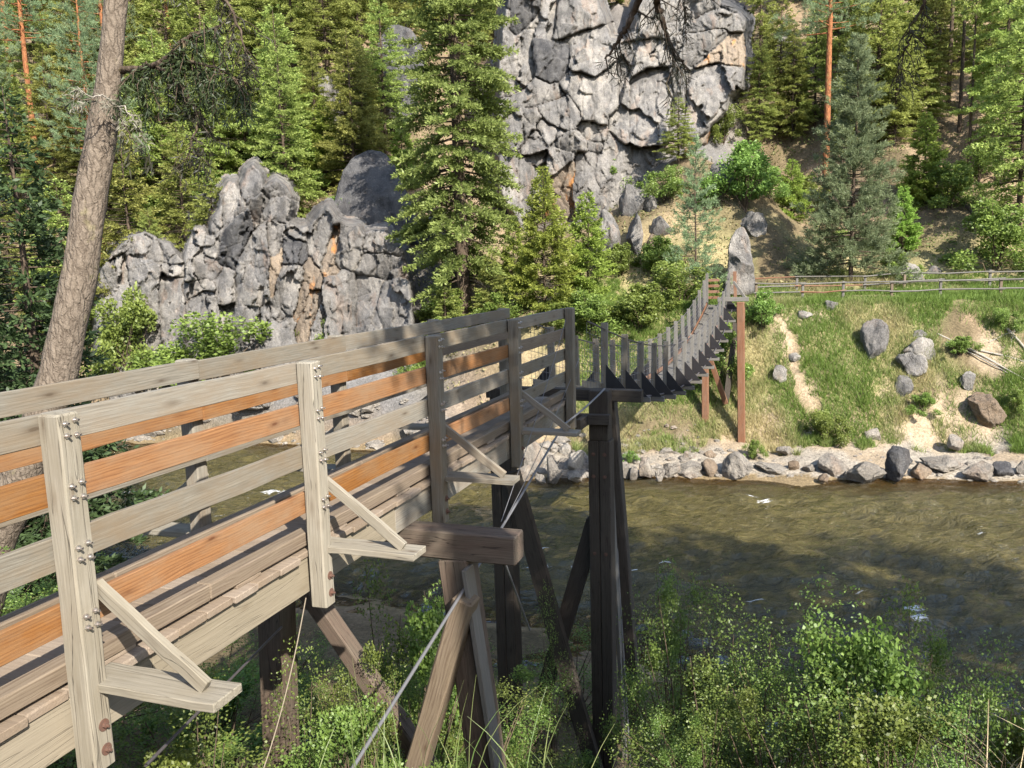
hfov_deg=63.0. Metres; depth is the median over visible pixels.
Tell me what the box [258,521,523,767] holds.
timber trestle
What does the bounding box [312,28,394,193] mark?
fir tree
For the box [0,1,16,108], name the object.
pine tree
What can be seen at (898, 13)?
fir tree
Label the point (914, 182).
fir tree
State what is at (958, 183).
shrub
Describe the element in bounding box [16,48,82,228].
fir tree
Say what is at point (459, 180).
fir tree
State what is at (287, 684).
hanging cord
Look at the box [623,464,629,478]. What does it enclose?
boulder
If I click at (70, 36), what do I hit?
fir tree
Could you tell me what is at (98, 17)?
fir tree
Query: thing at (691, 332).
shrub
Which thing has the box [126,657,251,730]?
bush
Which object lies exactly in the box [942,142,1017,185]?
shrub
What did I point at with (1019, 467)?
boulder
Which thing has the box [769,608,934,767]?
bush
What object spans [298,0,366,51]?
fir tree
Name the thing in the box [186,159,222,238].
fir tree
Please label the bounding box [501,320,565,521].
steel wire
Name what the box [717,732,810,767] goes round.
bush
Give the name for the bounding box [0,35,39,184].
fir tree
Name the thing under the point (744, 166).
shrub
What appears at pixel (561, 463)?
shore gravel
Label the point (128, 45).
fir tree
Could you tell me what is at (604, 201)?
boulder
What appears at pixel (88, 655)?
timber footbridge ramp
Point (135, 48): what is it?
fir tree
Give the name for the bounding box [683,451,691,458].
boulder
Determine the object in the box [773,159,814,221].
fir tree
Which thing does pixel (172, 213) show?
fir tree
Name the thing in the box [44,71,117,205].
fir tree
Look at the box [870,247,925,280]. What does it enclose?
shrub
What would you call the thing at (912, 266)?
boulder
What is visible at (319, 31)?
fir tree
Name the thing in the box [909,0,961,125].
fir tree
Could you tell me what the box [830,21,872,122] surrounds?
fir tree
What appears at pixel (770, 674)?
bush
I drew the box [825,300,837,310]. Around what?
boulder
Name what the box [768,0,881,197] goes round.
pine tree
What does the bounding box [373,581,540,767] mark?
bush
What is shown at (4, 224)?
fir tree
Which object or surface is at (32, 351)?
spruce tree
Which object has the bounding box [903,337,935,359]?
boulder
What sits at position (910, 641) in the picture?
bush
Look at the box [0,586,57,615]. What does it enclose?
bush
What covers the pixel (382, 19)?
fir tree
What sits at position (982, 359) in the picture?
fallen pole
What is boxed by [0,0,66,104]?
fir tree
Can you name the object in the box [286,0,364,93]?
fir tree
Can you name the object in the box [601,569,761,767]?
bush
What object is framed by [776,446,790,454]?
boulder
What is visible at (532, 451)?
boulder
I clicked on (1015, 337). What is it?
fallen pole
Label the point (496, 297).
shrub
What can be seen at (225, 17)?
fir tree
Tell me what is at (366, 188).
boulder
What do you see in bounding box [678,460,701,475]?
boulder
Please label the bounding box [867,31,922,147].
fir tree
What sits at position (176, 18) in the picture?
fir tree
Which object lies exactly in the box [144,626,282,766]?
steel cable
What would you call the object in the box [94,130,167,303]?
fir tree
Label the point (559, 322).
shrub
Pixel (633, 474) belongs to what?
boulder
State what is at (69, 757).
bush
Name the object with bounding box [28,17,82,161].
fir tree
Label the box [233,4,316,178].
fir tree
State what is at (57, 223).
fir tree
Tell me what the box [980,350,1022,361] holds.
fallen pole
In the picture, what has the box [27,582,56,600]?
bush
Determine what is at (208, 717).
bush
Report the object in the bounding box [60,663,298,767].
bush
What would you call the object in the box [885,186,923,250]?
fir tree
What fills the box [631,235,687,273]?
shrub
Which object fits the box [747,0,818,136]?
fir tree
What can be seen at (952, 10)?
fir tree
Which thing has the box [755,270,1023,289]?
rail fence
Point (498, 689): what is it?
bush
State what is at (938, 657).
bush
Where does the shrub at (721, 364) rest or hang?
on the hillside terrain at (918, 430)
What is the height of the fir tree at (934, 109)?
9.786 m
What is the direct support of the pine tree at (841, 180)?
on the hillside terrain at (918, 430)
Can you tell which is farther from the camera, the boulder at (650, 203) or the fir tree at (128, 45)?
the fir tree at (128, 45)
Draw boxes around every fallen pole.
[937,334,1022,377]
[946,341,1007,372]
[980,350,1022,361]
[998,319,1023,346]
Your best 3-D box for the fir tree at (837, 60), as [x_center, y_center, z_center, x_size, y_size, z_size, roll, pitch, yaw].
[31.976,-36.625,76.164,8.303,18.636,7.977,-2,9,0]
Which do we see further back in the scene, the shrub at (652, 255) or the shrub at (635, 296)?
the shrub at (652, 255)
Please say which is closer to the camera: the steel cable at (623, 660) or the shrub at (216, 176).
the steel cable at (623, 660)
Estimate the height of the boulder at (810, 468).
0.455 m
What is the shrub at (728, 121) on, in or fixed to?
on the hillside terrain at (918, 430)
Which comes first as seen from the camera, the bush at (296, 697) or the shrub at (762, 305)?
the bush at (296, 697)
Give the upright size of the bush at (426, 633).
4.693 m
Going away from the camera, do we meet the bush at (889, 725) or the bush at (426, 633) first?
the bush at (889, 725)
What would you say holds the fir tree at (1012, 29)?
on the hillside terrain at (918, 430)
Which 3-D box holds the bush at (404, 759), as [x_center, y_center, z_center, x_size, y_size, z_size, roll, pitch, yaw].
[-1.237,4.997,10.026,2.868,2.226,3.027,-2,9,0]
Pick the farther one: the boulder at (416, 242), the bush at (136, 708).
the boulder at (416, 242)
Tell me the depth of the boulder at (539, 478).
38.21 m
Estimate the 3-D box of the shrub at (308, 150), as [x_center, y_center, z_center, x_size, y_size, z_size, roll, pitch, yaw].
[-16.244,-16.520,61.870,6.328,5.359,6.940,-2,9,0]
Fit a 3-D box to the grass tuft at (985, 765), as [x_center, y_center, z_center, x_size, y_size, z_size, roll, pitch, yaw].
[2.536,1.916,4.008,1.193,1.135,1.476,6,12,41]
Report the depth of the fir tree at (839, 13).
75.41 m
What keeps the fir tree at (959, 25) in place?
on the hillside terrain at (918, 430)
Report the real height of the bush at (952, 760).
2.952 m
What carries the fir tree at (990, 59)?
on the hillside terrain at (918, 430)
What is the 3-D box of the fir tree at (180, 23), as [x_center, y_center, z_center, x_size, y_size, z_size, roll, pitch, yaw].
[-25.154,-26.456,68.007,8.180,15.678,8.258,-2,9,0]
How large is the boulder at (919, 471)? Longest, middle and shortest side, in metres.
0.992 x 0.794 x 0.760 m
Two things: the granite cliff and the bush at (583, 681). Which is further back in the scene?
the granite cliff
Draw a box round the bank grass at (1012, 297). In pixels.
[554,258,1023,455]
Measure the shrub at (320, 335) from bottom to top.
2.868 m
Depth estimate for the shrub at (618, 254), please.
53.67 m
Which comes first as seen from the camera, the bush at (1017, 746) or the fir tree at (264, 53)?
the bush at (1017, 746)
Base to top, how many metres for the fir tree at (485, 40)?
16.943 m
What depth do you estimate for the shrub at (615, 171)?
65.24 m
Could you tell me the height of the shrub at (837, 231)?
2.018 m
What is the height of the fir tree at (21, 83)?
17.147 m
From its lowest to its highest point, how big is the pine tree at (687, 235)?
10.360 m
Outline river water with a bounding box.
[26,442,1023,767]
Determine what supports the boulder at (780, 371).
on the hillside terrain at (918, 430)
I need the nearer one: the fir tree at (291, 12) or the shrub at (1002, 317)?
the shrub at (1002, 317)
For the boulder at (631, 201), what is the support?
on the hillside terrain at (918, 430)
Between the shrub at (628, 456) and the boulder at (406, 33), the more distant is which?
the boulder at (406, 33)
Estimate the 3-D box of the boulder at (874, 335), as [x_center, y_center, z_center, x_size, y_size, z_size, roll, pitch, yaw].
[18.827,-2.146,43.684,1.503,2.520,1.325,-10,12,-43]
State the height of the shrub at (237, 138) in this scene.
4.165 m
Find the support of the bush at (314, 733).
on the hillside terrain at (918, 430)
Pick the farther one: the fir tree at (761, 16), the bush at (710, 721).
the fir tree at (761, 16)
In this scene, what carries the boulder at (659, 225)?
on the hillside terrain at (918, 430)
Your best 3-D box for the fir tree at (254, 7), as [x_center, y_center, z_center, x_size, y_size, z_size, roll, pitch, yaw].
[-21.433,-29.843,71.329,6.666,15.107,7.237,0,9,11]
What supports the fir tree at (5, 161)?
on the hillside terrain at (918, 430)
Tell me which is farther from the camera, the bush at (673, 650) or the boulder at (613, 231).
the boulder at (613, 231)
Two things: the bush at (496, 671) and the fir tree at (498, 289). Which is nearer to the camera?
the bush at (496, 671)
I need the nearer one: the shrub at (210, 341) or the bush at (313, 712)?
the bush at (313, 712)
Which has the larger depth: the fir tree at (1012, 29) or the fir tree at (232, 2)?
the fir tree at (232, 2)
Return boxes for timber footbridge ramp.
[0,307,580,767]
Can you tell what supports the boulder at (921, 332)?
on the hillside terrain at (918, 430)
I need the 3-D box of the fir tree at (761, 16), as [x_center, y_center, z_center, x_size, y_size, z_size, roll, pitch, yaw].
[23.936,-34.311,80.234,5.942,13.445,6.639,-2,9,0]
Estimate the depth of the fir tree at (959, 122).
65.21 m
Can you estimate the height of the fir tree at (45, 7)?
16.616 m
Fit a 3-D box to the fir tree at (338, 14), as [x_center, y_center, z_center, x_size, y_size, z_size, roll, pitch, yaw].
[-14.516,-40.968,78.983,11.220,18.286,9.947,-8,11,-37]
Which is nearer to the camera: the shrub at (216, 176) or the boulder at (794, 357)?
the boulder at (794, 357)
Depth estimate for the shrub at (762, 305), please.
45.05 m
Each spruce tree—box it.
[0,85,170,615]
[0,249,100,581]
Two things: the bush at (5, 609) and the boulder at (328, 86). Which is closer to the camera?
the bush at (5, 609)
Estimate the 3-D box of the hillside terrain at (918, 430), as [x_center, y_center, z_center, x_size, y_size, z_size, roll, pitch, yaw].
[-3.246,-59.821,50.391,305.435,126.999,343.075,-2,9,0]
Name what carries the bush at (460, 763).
on the hillside terrain at (918, 430)
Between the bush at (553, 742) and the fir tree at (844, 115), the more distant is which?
the fir tree at (844, 115)
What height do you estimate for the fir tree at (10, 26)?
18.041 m
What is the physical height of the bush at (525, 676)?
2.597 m
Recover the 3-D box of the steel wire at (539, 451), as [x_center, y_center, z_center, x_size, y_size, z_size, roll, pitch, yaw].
[0.511,0.543,12.341,0.133,1.118,5.956,0,9,13]
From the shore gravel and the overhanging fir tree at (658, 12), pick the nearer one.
the overhanging fir tree at (658, 12)
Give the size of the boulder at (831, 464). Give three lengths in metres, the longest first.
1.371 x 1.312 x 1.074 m
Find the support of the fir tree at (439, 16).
on the hillside terrain at (918, 430)
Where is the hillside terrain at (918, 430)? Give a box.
[0,0,1023,767]
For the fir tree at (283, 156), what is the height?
13.521 m
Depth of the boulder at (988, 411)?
40.25 m
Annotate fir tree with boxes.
[0,0,33,59]
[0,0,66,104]
[0,0,272,616]
[0,10,24,93]
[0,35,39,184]
[0,60,64,224]
[0,195,31,313]
[5,176,107,347]
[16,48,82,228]
[17,210,59,319]
[26,0,99,83]
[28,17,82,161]
[36,0,131,157]
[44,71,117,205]
[59,0,136,82]
[74,136,124,211]
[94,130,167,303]
[106,45,169,224]
[111,28,219,225]
[118,0,175,156]
[122,1,163,76]
[130,0,195,143]
[136,208,163,237]
[150,0,244,130]
[150,1,204,35]
[150,122,206,250]
[157,0,225,58]
[165,46,227,177]
[186,13,258,176]
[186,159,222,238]
[188,1,257,114]
[192,0,257,62]
[212,41,274,173]
[229,0,297,109]
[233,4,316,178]
[237,0,301,54]
[240,0,339,51]
[247,37,328,217]
[255,0,333,108]
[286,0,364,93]
[296,39,331,164]
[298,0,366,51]
[298,94,348,184]
[312,0,414,44]
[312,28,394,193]
[329,0,381,112]
[334,41,393,162]
[345,0,417,154]
[345,0,425,28]
[377,0,437,49]
[383,0,524,315]
[387,117,424,189]
[415,0,459,36]
[422,282,469,335]
[458,2,496,63]
[469,251,515,322]
[498,215,525,284]
[504,165,580,311]
[553,190,618,300]
[595,0,944,122]
[607,0,624,5]
[652,96,700,165]
[739,39,783,152]
[740,0,791,87]
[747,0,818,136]
[769,20,818,141]
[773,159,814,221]
[787,1,839,126]
[804,0,877,80]
[813,0,912,72]
[814,0,937,143]
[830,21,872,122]
[830,75,857,161]
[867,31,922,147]
[869,0,954,66]
[871,0,917,103]
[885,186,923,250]
[891,7,955,125]
[894,111,952,204]
[906,0,982,76]
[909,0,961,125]
[945,0,954,109]
[949,0,1023,161]
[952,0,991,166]
[957,0,966,132]
[958,0,1008,95]
[961,0,1023,245]
[961,1,1013,66]
[981,21,1016,112]
[1004,0,1022,95]
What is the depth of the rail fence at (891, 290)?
45.73 m
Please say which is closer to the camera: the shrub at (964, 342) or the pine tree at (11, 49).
the shrub at (964, 342)
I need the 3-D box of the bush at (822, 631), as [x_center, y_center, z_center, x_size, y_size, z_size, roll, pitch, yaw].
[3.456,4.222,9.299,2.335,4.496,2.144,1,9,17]
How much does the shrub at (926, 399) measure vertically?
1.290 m
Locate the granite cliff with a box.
[490,0,754,234]
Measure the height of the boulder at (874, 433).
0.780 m
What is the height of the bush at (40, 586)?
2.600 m
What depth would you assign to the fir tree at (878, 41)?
63.72 m
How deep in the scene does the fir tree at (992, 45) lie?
65.49 m
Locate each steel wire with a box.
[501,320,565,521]
[505,359,578,519]
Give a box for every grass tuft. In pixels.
[262,659,626,767]
[901,697,1023,767]
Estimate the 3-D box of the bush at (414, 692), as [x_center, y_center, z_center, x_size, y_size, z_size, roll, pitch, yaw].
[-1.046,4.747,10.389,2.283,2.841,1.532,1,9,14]
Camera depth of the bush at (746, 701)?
8.84 m
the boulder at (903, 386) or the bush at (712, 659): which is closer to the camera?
the bush at (712, 659)
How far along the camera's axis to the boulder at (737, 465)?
37.96 m
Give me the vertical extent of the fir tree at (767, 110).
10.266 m
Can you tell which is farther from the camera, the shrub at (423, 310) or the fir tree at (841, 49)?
the fir tree at (841, 49)
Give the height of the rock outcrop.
17.647 m
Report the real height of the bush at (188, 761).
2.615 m
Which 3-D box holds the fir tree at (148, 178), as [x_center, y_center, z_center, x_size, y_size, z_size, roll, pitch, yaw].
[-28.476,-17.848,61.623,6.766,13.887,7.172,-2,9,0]
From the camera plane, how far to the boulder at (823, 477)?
36.92 m
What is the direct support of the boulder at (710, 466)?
on the hillside terrain at (918, 430)
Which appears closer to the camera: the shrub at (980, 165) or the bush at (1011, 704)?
the bush at (1011, 704)
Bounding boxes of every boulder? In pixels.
[171,191,212,220]
[315,66,343,121]
[335,150,414,231]
[378,25,423,130]
[407,217,445,247]
[518,465,530,481]
[524,442,548,470]
[535,474,545,483]
[547,454,560,483]
[558,443,570,453]
[567,450,584,469]
[567,471,582,481]
[593,209,620,266]
[596,194,609,210]
[619,184,646,216]
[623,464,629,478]
[626,213,642,255]
[629,466,637,479]
[639,457,651,478]
[643,195,657,211]
[647,234,653,246]
[649,216,671,236]
[655,468,664,481]
[663,463,679,476]
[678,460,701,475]
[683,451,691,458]
[701,459,717,476]
[704,450,715,457]
[710,161,733,188]
[722,451,752,479]
[725,227,754,294]
[740,211,767,236]
[754,461,788,474]
[769,31,807,81]
[772,365,786,382]
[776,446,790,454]
[788,352,800,361]
[788,460,799,469]
[798,311,812,319]
[802,464,816,471]
[817,453,848,476]
[818,473,828,481]
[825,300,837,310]
[844,461,886,483]
[860,319,888,359]
[864,428,880,439]
[885,445,912,481]
[894,352,927,377]
[895,375,913,396]
[901,263,924,283]
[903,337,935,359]
[910,463,931,478]
[913,330,927,337]
[919,455,961,471]
[927,265,941,274]
[947,434,963,450]
[959,371,975,390]
[961,461,993,481]
[967,392,1006,427]
[992,461,1013,476]
[1015,460,1023,474]
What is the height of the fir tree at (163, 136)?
14.741 m
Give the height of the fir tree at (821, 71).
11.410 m
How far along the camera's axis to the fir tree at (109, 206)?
64.54 m
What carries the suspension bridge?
on the timber pier
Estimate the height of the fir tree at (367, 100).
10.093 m
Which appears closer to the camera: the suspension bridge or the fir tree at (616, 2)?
the suspension bridge
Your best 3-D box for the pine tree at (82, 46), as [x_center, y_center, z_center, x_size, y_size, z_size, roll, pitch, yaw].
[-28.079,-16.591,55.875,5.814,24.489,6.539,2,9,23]
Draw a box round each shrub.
[79,281,162,388]
[125,186,177,224]
[125,311,273,385]
[176,167,222,200]
[232,115,284,155]
[263,125,331,192]
[313,317,342,339]
[392,360,425,374]
[414,288,482,321]
[471,285,540,321]
[525,297,600,327]
[554,287,628,338]
[596,242,643,276]
[601,281,683,333]
[610,158,635,187]
[622,450,639,462]
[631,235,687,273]
[634,164,692,203]
[648,260,722,304]
[680,319,726,354]
[696,139,781,212]
[709,103,744,144]
[709,322,754,380]
[735,289,785,332]
[741,439,768,459]
[749,166,791,199]
[775,172,831,213]
[803,408,854,447]
[835,230,875,250]
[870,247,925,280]
[902,392,942,416]
[904,158,989,211]
[938,194,1023,270]
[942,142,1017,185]
[945,336,984,357]
[992,307,1023,334]
[1001,385,1023,413]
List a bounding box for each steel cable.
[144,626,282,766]
[350,388,604,767]
[505,565,530,630]
[617,548,630,763]
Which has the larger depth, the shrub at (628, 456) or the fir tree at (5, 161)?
the fir tree at (5, 161)
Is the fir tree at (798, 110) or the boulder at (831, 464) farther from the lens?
the fir tree at (798, 110)
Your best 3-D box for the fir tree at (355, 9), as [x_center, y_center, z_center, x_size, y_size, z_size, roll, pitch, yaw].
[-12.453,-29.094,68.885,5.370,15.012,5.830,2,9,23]
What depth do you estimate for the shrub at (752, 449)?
39.71 m
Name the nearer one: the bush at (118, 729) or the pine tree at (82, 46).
the bush at (118, 729)
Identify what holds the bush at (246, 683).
on the hillside terrain at (918, 430)
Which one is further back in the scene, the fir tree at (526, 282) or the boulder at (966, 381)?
the fir tree at (526, 282)
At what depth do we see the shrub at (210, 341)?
48.87 m
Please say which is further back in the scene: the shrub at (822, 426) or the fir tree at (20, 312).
the fir tree at (20, 312)
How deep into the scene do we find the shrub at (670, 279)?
47.09 m
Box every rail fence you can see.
[754,277,1023,298]
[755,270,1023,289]
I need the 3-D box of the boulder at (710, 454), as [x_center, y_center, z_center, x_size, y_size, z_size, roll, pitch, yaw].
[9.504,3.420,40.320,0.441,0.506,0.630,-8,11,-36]
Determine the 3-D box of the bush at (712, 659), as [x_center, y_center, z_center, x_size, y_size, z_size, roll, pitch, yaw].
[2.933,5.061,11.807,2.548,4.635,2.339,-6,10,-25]
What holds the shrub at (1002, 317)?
on the hillside terrain at (918, 430)
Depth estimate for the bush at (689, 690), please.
11.21 m
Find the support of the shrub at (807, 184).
on the hillside terrain at (918, 430)
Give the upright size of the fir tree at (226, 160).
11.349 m
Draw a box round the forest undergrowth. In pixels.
[7,1,1023,404]
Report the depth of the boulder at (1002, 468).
36.64 m
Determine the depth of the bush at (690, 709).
9.94 m
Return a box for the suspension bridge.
[529,273,735,402]
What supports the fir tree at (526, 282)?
on the hillside terrain at (918, 430)
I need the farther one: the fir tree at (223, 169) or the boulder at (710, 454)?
the fir tree at (223, 169)
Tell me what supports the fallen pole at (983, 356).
on the hillside terrain at (918, 430)
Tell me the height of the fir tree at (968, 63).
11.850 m
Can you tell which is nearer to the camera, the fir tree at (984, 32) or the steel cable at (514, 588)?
the steel cable at (514, 588)
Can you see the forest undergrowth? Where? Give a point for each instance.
(891, 149)
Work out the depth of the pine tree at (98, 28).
66.79 m
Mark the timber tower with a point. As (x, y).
(604, 536)
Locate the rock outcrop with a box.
[90,156,415,409]
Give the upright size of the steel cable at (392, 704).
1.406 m
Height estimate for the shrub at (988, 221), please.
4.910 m
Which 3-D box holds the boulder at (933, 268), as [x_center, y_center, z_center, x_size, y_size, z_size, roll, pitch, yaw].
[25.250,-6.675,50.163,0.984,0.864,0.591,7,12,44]
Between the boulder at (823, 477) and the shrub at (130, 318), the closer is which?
the boulder at (823, 477)
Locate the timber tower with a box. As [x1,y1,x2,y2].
[486,386,644,767]
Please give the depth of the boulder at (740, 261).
49.08 m
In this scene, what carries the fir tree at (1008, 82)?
on the hillside terrain at (918, 430)
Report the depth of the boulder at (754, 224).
54.37 m
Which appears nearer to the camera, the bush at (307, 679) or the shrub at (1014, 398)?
the bush at (307, 679)
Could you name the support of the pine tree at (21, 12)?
on the hillside terrain at (918, 430)
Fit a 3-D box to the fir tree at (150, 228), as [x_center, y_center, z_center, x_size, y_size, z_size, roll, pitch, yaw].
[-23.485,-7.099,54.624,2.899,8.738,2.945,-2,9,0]
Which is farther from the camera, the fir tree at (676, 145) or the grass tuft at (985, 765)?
the fir tree at (676, 145)
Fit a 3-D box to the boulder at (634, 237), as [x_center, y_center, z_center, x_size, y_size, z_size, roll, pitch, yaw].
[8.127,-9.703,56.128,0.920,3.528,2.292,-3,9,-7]
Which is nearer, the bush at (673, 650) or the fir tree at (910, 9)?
the bush at (673, 650)
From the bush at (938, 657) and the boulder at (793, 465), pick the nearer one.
the bush at (938, 657)
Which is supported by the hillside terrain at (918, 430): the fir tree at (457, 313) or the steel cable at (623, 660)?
the fir tree at (457, 313)
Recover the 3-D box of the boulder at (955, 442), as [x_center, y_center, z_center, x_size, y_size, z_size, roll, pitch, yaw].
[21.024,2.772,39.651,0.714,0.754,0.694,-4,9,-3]
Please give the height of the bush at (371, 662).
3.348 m
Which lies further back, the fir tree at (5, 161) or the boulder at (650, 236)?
the fir tree at (5, 161)
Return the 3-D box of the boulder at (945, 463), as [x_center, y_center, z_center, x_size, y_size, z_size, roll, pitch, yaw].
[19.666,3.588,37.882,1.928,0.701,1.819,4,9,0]
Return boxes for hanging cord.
[263,598,305,767]
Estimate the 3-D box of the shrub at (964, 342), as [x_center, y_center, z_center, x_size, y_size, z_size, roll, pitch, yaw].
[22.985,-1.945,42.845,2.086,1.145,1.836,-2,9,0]
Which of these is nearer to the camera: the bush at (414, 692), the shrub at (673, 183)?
the bush at (414, 692)
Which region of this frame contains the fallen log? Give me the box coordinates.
[949,182,976,218]
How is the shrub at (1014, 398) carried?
on the hillside terrain at (918, 430)
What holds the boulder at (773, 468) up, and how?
on the hillside terrain at (918, 430)
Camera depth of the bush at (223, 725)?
15.53 m
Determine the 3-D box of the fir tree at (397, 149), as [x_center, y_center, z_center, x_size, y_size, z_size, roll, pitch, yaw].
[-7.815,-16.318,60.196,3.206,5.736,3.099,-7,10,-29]
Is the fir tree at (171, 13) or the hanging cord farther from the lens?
the fir tree at (171, 13)
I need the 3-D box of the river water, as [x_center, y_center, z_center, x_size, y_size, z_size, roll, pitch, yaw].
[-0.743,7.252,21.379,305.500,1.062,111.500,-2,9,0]
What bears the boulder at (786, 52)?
on the hillside terrain at (918, 430)
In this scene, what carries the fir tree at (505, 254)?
on the hillside terrain at (918, 430)
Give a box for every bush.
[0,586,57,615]
[3,574,57,614]
[8,591,186,767]
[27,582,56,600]
[46,587,186,744]
[49,749,76,767]
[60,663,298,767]
[125,663,342,767]
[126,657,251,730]
[127,630,314,760]
[143,660,264,767]
[143,731,214,767]
[207,735,262,767]
[235,613,346,711]
[260,680,365,763]
[265,632,372,767]
[275,692,408,767]
[297,640,419,767]
[298,558,466,767]
[299,703,378,766]
[331,708,467,767]
[336,592,498,767]
[349,644,466,767]
[369,632,498,725]
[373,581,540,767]
[417,676,587,767]
[419,757,474,767]
[447,660,601,767]
[517,579,587,767]
[523,621,646,745]
[597,557,709,767]
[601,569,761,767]
[603,653,771,767]
[627,690,795,767]
[639,699,728,767]
[641,584,789,767]
[650,609,861,767]
[652,655,755,765]
[697,621,873,767]
[701,672,852,767]
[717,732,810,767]
[739,566,912,767]
[741,661,911,767]
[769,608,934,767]
[799,689,967,767]
[817,576,1008,767]
[890,684,978,767]
[898,626,1023,767]
[904,625,1016,767]
[967,701,1023,767]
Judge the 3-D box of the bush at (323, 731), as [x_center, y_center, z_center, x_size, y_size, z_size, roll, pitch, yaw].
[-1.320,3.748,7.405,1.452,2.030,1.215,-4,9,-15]
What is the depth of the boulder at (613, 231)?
54.12 m
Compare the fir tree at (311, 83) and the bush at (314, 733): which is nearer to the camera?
the bush at (314, 733)
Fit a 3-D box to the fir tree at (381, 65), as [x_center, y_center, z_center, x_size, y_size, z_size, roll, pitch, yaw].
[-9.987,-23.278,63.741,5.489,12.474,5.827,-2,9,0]
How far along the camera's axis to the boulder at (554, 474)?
38.41 m
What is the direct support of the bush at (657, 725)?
on the hillside terrain at (918, 430)
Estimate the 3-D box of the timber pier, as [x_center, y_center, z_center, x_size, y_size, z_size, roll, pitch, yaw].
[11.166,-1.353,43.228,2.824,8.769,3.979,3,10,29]
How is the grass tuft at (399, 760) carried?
on the hillside terrain at (918, 430)
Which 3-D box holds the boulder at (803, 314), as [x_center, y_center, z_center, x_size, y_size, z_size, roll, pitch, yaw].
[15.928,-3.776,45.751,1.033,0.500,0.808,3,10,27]
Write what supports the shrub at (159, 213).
on the hillside terrain at (918, 430)
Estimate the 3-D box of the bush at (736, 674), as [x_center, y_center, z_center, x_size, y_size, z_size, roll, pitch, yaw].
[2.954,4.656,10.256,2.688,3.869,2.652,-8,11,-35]
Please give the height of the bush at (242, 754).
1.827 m
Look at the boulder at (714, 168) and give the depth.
56.85 m
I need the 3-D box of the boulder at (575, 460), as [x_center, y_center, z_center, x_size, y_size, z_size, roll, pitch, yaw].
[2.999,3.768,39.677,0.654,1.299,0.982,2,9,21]
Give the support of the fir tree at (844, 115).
on the hillside terrain at (918, 430)
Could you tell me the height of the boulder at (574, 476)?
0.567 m
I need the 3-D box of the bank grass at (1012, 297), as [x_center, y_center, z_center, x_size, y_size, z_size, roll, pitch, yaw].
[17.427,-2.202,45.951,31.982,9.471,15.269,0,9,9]
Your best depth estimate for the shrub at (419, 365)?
48.00 m
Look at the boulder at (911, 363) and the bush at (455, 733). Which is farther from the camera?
the boulder at (911, 363)
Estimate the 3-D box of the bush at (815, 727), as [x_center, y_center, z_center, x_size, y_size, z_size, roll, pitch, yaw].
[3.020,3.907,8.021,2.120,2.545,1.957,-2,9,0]
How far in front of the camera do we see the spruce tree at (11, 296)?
26.97 m
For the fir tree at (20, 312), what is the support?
on the hillside terrain at (918, 430)
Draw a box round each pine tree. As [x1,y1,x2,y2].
[0,0,65,177]
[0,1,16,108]
[0,14,24,105]
[33,0,152,257]
[59,0,151,162]
[662,133,732,288]
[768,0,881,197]
[780,30,923,283]
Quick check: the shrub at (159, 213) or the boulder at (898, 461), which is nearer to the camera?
the boulder at (898, 461)
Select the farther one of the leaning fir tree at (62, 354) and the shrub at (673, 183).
the shrub at (673, 183)
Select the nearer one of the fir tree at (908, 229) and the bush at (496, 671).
the bush at (496, 671)
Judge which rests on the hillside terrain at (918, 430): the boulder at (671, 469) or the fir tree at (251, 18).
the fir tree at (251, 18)
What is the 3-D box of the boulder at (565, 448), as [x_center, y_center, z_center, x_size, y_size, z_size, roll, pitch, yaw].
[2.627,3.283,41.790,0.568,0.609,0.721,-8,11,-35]
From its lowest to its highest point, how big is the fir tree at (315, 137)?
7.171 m
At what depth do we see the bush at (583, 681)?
18.01 m
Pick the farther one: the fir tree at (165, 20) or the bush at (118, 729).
the fir tree at (165, 20)
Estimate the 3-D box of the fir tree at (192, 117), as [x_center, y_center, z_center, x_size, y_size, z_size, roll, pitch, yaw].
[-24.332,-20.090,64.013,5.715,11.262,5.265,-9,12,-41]
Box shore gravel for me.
[123,386,1023,481]
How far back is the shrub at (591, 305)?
45.95 m
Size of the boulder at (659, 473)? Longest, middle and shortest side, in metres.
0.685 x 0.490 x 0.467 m
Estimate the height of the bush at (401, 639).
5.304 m
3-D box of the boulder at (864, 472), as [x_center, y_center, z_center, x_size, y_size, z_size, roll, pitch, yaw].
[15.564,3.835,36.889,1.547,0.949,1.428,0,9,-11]
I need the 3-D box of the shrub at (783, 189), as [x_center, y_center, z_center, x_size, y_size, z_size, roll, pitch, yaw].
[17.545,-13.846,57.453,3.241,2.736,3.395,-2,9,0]
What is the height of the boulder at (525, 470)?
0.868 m
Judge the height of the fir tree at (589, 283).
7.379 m
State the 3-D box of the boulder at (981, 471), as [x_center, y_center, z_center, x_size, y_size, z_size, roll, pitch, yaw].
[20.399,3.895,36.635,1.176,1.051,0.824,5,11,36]
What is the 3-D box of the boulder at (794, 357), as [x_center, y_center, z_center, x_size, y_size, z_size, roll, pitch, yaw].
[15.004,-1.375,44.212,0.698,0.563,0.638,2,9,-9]
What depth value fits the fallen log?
55.63 m
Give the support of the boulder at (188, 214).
on the hillside terrain at (918, 430)
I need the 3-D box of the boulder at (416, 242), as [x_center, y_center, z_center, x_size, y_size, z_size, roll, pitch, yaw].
[-5.700,-10.112,56.235,2.927,2.470,2.614,3,9,11]
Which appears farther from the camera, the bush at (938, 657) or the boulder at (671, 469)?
the boulder at (671, 469)
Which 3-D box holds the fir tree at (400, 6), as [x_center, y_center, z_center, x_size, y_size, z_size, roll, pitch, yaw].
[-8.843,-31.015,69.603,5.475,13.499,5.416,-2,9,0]
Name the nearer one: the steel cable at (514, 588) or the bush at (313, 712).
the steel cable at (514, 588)

